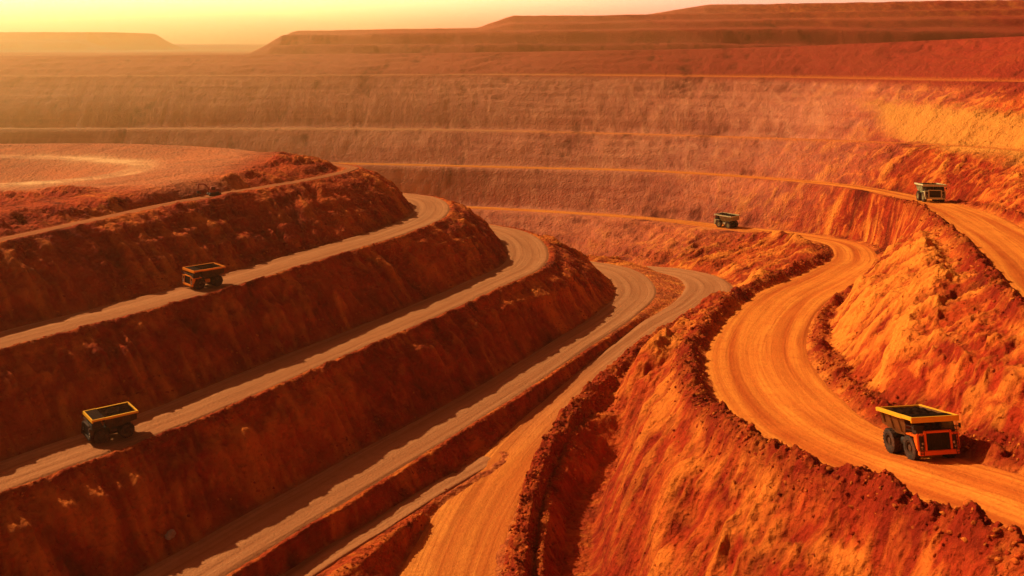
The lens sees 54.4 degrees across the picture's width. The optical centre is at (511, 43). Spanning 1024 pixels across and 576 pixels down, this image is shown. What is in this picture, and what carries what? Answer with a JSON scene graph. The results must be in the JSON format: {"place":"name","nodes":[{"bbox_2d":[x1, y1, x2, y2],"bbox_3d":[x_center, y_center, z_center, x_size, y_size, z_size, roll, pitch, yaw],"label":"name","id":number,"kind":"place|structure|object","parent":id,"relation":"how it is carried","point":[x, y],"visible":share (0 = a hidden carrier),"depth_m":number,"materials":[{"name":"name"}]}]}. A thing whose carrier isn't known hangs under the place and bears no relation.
{"place":"outdoors","nodes":[
{"label":"outdoors","id":0,"kind":"place"},
{"bbox_2d":[0,163,358,241],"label":"road","id":1,"kind":"structure","parent":0,"point":[350,168],"depth_m":222.10,"materials":[{"name":"orange soil"}]},
{"bbox_2d":[0,193,448,348],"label":"road","id":2,"kind":"structure","parent":0,"point":[428,210],"depth_m":205.01,"materials":[{"name":"orange soil"}]},
{"bbox_2d":[182,262,225,288],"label":"haul truck","id":3,"kind":"object","parent":2,"relation":"on","point":[200,276],"visible":1,"depth_m":195.91,"materials":[{"name":"metal"}]},
{"bbox_2d":[0,225,548,492],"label":"road","id":4,"kind":"structure","parent":0,"point":[528,253],"depth_m":181.11,"materials":[{"name":"orange soil"}]},
{"bbox_2d":[81,402,138,443],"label":"haul truck","id":5,"kind":"object","parent":4,"relation":"on","point":[119,418],"visible":1,"depth_m":151.03,"materials":[{"name":"metal"}]},
{"bbox_2d":[280,456,490,575],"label":"track","id":6,"kind":"structure","parent":0,"point":[323,559],"depth_m":155.51,"materials":[{"name":"orange soil"}]},
{"bbox_2d":[135,261,655,575],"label":"road","id":7,"kind":"structure","parent":0,"point":[225,550],"depth_m":173.65,"materials":[{"name":"orange soil"}]},
{"bbox_2d":[0,0,971,43],"label":"sky","id":8,"kind":"structure","parent":0,"point":[175,21],"materials":[{"name":"yellow"}]},
{"bbox_2d":[0,0,1023,575],"bbox_3d":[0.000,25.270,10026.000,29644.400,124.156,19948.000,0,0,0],"label":"ground","id":9,"kind":"structure","parent":0,"point":[900,96],"depth_m":229.26,"materials":[{"name":"orange soil"}]},
{"bbox_2d":[0,192,1023,575],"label":"rubble","id":10,"kind":"object","parent":9,"relation":"on","point":[828,468],"visible":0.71,"depth_m":154.44,"materials":[{"name":"brown stone"}]},
{"bbox_2d":[165,529,175,539],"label":"boulder","id":11,"kind":"object","parent":10,"relation":"on","point":[170,534],"visible":1,"depth_m":141.58,"materials":[{"name":"brown stone"}]},
{"bbox_2d":[398,266,732,575],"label":"road","id":12,"kind":"structure","parent":0,"point":[465,532],"depth_m":168.46,"materials":[{"name":"orange soil"}]},
{"bbox_2d":[339,163,1023,296],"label":"road","id":13,"kind":"structure","parent":0,"point":[998,241],"depth_m":236.06,"materials":[{"name":"orange soil"}]},
{"bbox_2d":[914,183,946,201],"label":"haul truck","id":14,"kind":"object","parent":13,"relation":"on","point":[932,191],"visible":1,"depth_m":304.61,"materials":[{"name":"metal"}]},
{"bbox_2d":[466,206,1023,534],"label":"road","id":15,"kind":"structure","parent":0,"point":[765,378],"depth_m":142.51,"materials":[{"name":"orange soil"}]},
{"bbox_2d":[714,212,739,228],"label":"haul truck","id":16,"kind":"object","parent":15,"relation":"on","point":[728,220],"visible":1,"depth_m":385.23,"materials":[{"name":"metal"}]},
{"bbox_2d":[876,404,960,460],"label":"haul truck","id":17,"kind":"object","parent":15,"relation":"on","point":[915,432],"visible":1,"depth_m":105.15,"materials":[{"name":"metal"}]}
]}

